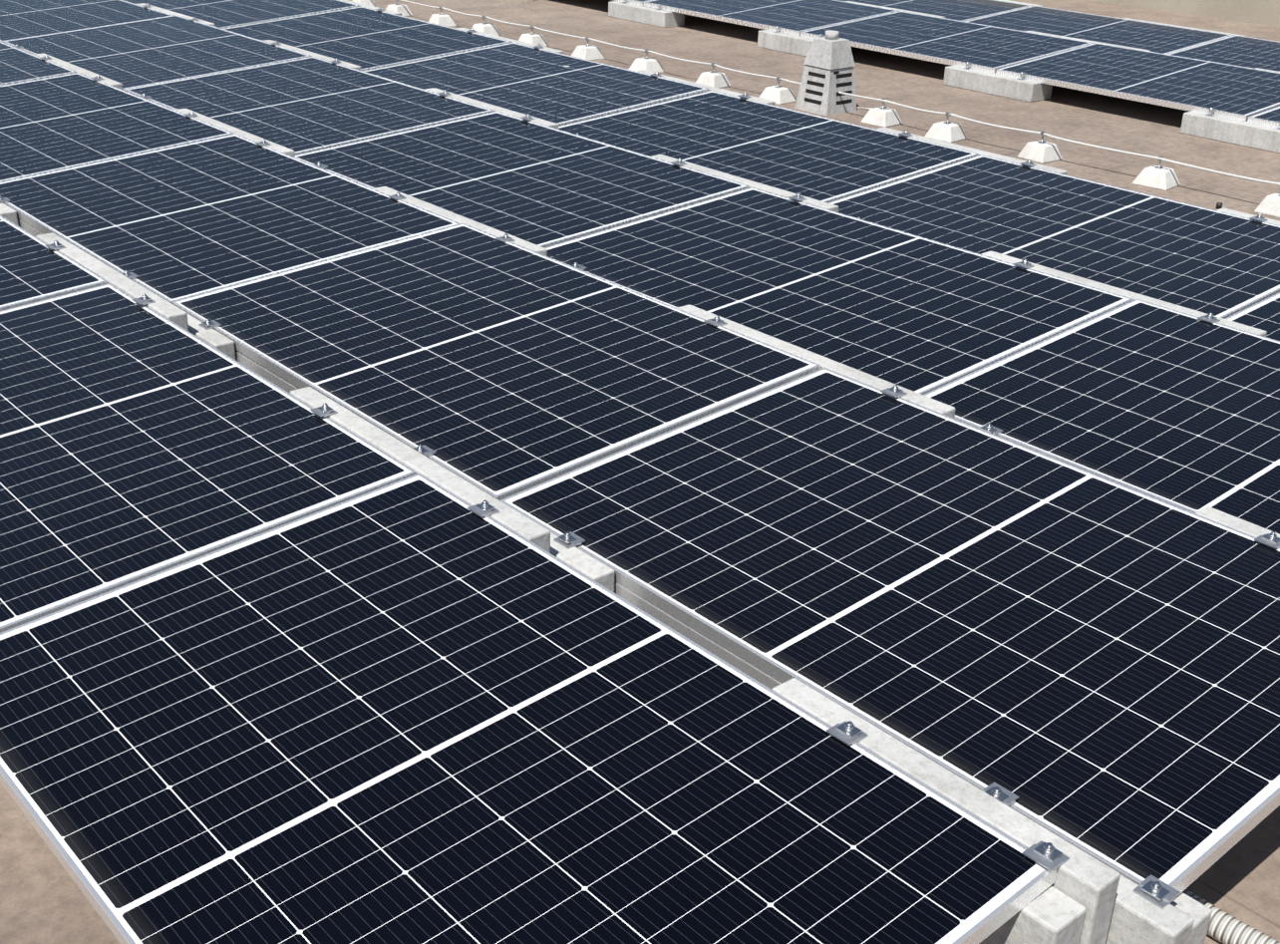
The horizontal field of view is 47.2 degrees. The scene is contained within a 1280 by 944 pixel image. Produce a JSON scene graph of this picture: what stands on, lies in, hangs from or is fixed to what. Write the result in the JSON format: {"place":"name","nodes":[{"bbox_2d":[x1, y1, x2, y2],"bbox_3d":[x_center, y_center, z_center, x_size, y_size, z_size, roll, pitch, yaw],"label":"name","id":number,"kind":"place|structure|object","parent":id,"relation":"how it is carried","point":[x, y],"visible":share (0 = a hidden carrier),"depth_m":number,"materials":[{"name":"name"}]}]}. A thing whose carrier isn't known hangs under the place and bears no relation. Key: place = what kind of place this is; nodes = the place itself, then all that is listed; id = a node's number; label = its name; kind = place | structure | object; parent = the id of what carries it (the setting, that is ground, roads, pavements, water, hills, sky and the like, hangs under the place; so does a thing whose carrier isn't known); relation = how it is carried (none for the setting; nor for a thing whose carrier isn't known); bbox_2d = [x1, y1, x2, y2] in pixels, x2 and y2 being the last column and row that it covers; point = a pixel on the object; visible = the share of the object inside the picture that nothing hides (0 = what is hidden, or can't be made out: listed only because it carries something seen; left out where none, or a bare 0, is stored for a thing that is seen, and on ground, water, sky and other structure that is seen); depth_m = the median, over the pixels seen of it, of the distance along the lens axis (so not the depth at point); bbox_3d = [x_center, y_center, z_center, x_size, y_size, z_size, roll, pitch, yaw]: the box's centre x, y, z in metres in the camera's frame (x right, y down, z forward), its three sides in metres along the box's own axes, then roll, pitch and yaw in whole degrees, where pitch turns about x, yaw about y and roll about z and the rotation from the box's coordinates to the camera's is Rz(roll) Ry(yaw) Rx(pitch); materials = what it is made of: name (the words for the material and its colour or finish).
{"place":"outdoors","nodes":[
{"label":"outdoors","id":0,"kind":"place"},
{"bbox_2d":[0,0,1279,943],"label":"roof","id":1,"kind":"structure","parent":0,"point":[42,900],"depth_m":8.83,"materials":[{"name":"beige concrete"}]},
{"bbox_2d":[0,0,1279,943],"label":"concrete ballast blocks","id":2,"kind":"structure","parent":1,"relation":"on","point":[1086,897],"depth_m":3.42,"materials":[{"name":"grey concrete"}]},
{"bbox_2d":[0,215,107,311],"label":"solar panel","id":3,"kind":"object","parent":2,"relation":"on","point":[33,268],"visible":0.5,"depth_m":4.74,"materials":[{"name":"blue glass"}]},
{"bbox_2d":[0,0,172,41],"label":"solar panel","id":4,"kind":"object","parent":2,"relation":"on","point":[19,19],"visible":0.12,"depth_m":9.69,"materials":[{"name":"blue glass"}]},
{"bbox_2d":[0,72,234,181],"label":"solar panel","id":5,"kind":"object","parent":2,"relation":"on","point":[57,123],"visible":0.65,"depth_m":6.73,"materials":[{"name":"blue glass"}]},
{"bbox_2d":[1,14,312,89],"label":"solar panel","id":6,"kind":"object","parent":2,"relation":"on","point":[136,54],"visible":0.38,"depth_m":8.63,"materials":[{"name":"blue glass"}]},
{"bbox_2d":[0,283,416,633],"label":"solar panel","id":7,"kind":"object","parent":2,"relation":"on","point":[138,442],"visible":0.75,"depth_m":3.56,"materials":[{"name":"blue glass"}]},
{"bbox_2d":[0,133,459,303],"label":"solar panel","id":8,"kind":"object","parent":2,"relation":"on","point":[170,224],"visible":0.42,"depth_m":5.53,"materials":[{"name":"blue glass"}]},
{"bbox_2d":[123,0,360,28],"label":"solar panel","id":9,"kind":"object","parent":2,"relation":"on","point":[222,14],"visible":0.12,"depth_m":10.23,"materials":[{"name":"blue glass"}]},
{"bbox_2d":[123,56,494,155],"bbox_3d":[-1.724,-1.886,7.480,1.134,0.037,1.770,-23,35,-35],"label":"solar panel","id":10,"kind":"object","parent":2,"relation":"on","point":[304,105],"visible":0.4,"depth_m":7.41,"materials":[{"name":"blue glass"}]},
{"bbox_2d":[224,5,512,70],"bbox_3d":[-1.799,-2.764,9.336,1.134,0.035,1.770,-23,35,-35],"label":"solar panel","id":11,"kind":"object","parent":2,"relation":"on","point":[365,39],"visible":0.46,"depth_m":9.30,"materials":[{"name":"blue glass"}]},
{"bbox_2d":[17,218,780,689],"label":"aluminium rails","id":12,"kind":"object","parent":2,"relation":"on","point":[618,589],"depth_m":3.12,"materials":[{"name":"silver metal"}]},
{"bbox_2d":[0,40,76,85],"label":"solar panel","id":13,"kind":"object","parent":12,"relation":"on","point":[17,65],"visible":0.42,"depth_m":7.88,"materials":[{"name":"blue glass"}]},
{"bbox_2d":[362,42,709,126],"bbox_3d":[-0.634,-2.158,8.132,1.134,0.036,1.770,-23,35,-35],"label":"solar panel","id":14,"kind":"object","parent":12,"relation":"on","point":[555,88],"visible":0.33,"depth_m":8.08,"materials":[{"name":"blue glass"}]},
{"bbox_2d":[558,90,978,202],"bbox_3d":[0.533,-1.548,6.930,1.134,0.037,1.770,-23,34,-35],"label":"solar panel","id":15,"kind":"object","parent":12,"relation":"on","point":[820,159],"visible":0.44,"depth_m":6.87,"materials":[{"name":"blue glass"}]},
{"bbox_2d":[544,187,1133,394],"bbox_3d":[0.607,-0.670,5.074,1.134,0.036,1.770,-23,35,-35],"label":"solar panel","id":16,"kind":"object","parent":12,"relation":"on","point":[920,315],"visible":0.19,"depth_m":4.97,"materials":[{"name":"blue glass"}]},
{"bbox_2d":[500,367,1279,895],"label":"solar panel","id":17,"kind":"object","parent":12,"relation":"on","point":[1083,659],"visible":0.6,"depth_m":3.09,"materials":[{"name":"black glass"}]},
{"bbox_2d":[1225,292,1279,340],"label":"solar panel","id":18,"kind":"object","parent":12,"relation":"on","point":[1264,314],"depth_m":4.86,"materials":[{"name":"blue glass"}]},
{"bbox_2d":[171,223,820,500],"bbox_3d":[-0.495,-0.409,4.433,1.134,0.035,1.770,-23,35,-35],"label":"solar panel","id":19,"kind":"object","parent":2,"relation":"on","point":[488,364],"visible":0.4,"depth_m":4.29,"materials":[{"name":"black glass"}]},
{"bbox_2d":[295,111,749,247],"bbox_3d":[-0.557,-1.277,6.278,1.134,0.035,1.770,-23,34,-35],"label":"solar panel","id":20,"kind":"object","parent":2,"relation":"on","point":[539,184],"visible":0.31,"depth_m":6.19,"materials":[{"name":"blue glass"}]},
{"bbox_2d":[0,473,1056,943],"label":"solar panel","id":21,"kind":"object","parent":2,"relation":"on","point":[417,709],"visible":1,"depth_m":2.48,"materials":[{"name":"black glass"}]},
{"bbox_2d":[613,0,650,5],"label":"solar panel","id":22,"kind":"object","parent":2,"relation":"on","point":[638,2],"visible":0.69,"depth_m":12.18,"materials":[{"name":"glass"}]},
{"bbox_2d":[0,0,1279,909],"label":"panel clamps","id":23,"kind":"object","parent":2,"relation":"on","point":[1148,888],"visible":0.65,"depth_m":3.28,"materials":[{"name":"silver metal"}]},
{"bbox_2d":[643,0,898,35],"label":"solar panel","id":24,"kind":"object","parent":2,"relation":"on","point":[794,17],"visible":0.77,"depth_m":11.62,"materials":[{"name":"blue glass"}]},
{"bbox_2d":[838,0,1032,21],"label":"solar panel","id":25,"kind":"object","parent":2,"relation":"on","point":[963,10],"visible":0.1,"depth_m":12.12,"materials":[{"name":"blue glass"}]},
{"bbox_2d":[800,10,1093,73],"bbox_3d":[2.201,-3.139,10.630,1.134,0.035,1.770,-23,35,-35],"label":"solar panel","id":26,"kind":"object","parent":2,"relation":"on","point":[980,47],"visible":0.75,"depth_m":10.52,"materials":[{"name":"blue glass"}]},
{"bbox_2d":[827,154,1279,319],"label":"solar panel","id":27,"kind":"object","parent":2,"relation":"on","point":[1220,264],"visible":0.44,"depth_m":5.69,"materials":[{"name":"blue glass"}]},
{"bbox_2d":[964,5,1233,53],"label":"solar panel","id":28,"kind":"object","parent":2,"relation":"on","point":[1159,38],"visible":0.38,"depth_m":11.20,"materials":[{"name":"blue glass"}]},
{"bbox_2d":[923,299,1279,534],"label":"solar panel","id":29,"kind":"object","parent":2,"relation":"on","point":[1178,409],"visible":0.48,"depth_m":4.08,"materials":[{"name":"blue glass"}]},
{"bbox_2d":[995,42,1279,121],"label":"solar panel","id":30,"kind":"object","parent":2,"relation":"on","point":[1235,93],"visible":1,"depth_m":9.37,"materials":[{"name":"blue glass"}]},
{"bbox_2d":[1166,34,1279,71],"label":"solar panel","id":31,"kind":"object","parent":2,"relation":"on","point":[1244,51],"visible":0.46,"depth_m":10.36,"materials":[{"name":"blue glass"}]},
{"bbox_2d":[1247,105,1279,127],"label":"solar panel","id":32,"kind":"object","parent":2,"relation":"on","point":[1270,118],"visible":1,"depth_m":8.47,"materials":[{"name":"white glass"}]},
{"bbox_2d":[352,0,1279,217],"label":"conductor support blocks","id":33,"kind":"structure","parent":1,"relation":"on","point":[1164,178],"depth_m":8.69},
{"bbox_2d":[394,0,1279,196],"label":"conductor clips","id":34,"kind":"object","parent":33,"relation":"on","point":[947,115],"visible":0.96,"depth_m":9.23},
{"bbox_2d":[400,0,1279,185],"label":"lightning conductor cable","id":35,"kind":"object","parent":33,"relation":"on","point":[1108,149],"visible":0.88,"depth_m":8.53,"materials":[{"name":"silver metal"}]},
{"bbox_2d":[794,29,856,115],"bbox_3d":[1.157,-2.458,8.975,0.270,0.470,0.270,-19,32,-37],"label":"roof vent","id":36,"kind":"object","parent":1,"relation":"on","point":[827,73],"depth_m":8.91,"materials":[{"name":"grey concrete"}]},
{"bbox_2d":[1182,888,1279,943],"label":"corrugated conduit","id":37,"kind":"object","parent":1,"relation":"on","point":[1224,927],"visible":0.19,"depth_m":2.54,"materials":[{"name":"white plastic"}]},
{"bbox_2d":[1090,0,1279,27],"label":"parapet wall","id":38,"kind":"structure","parent":0,"point":[1263,12],"depth_m":13.31,"materials":[{"name":"paint"}]},
{"bbox_2d":[1215,202,1222,209],"bbox_3d":[2.832,-1.302,7.160,0.028,0.028,0.028,-19,32,-37],"label":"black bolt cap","id":39,"kind":"object","parent":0,"point":[1218,205],"visible":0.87,"depth_m":7.15,"materials":[{"name":"black plastic"}]}
]}

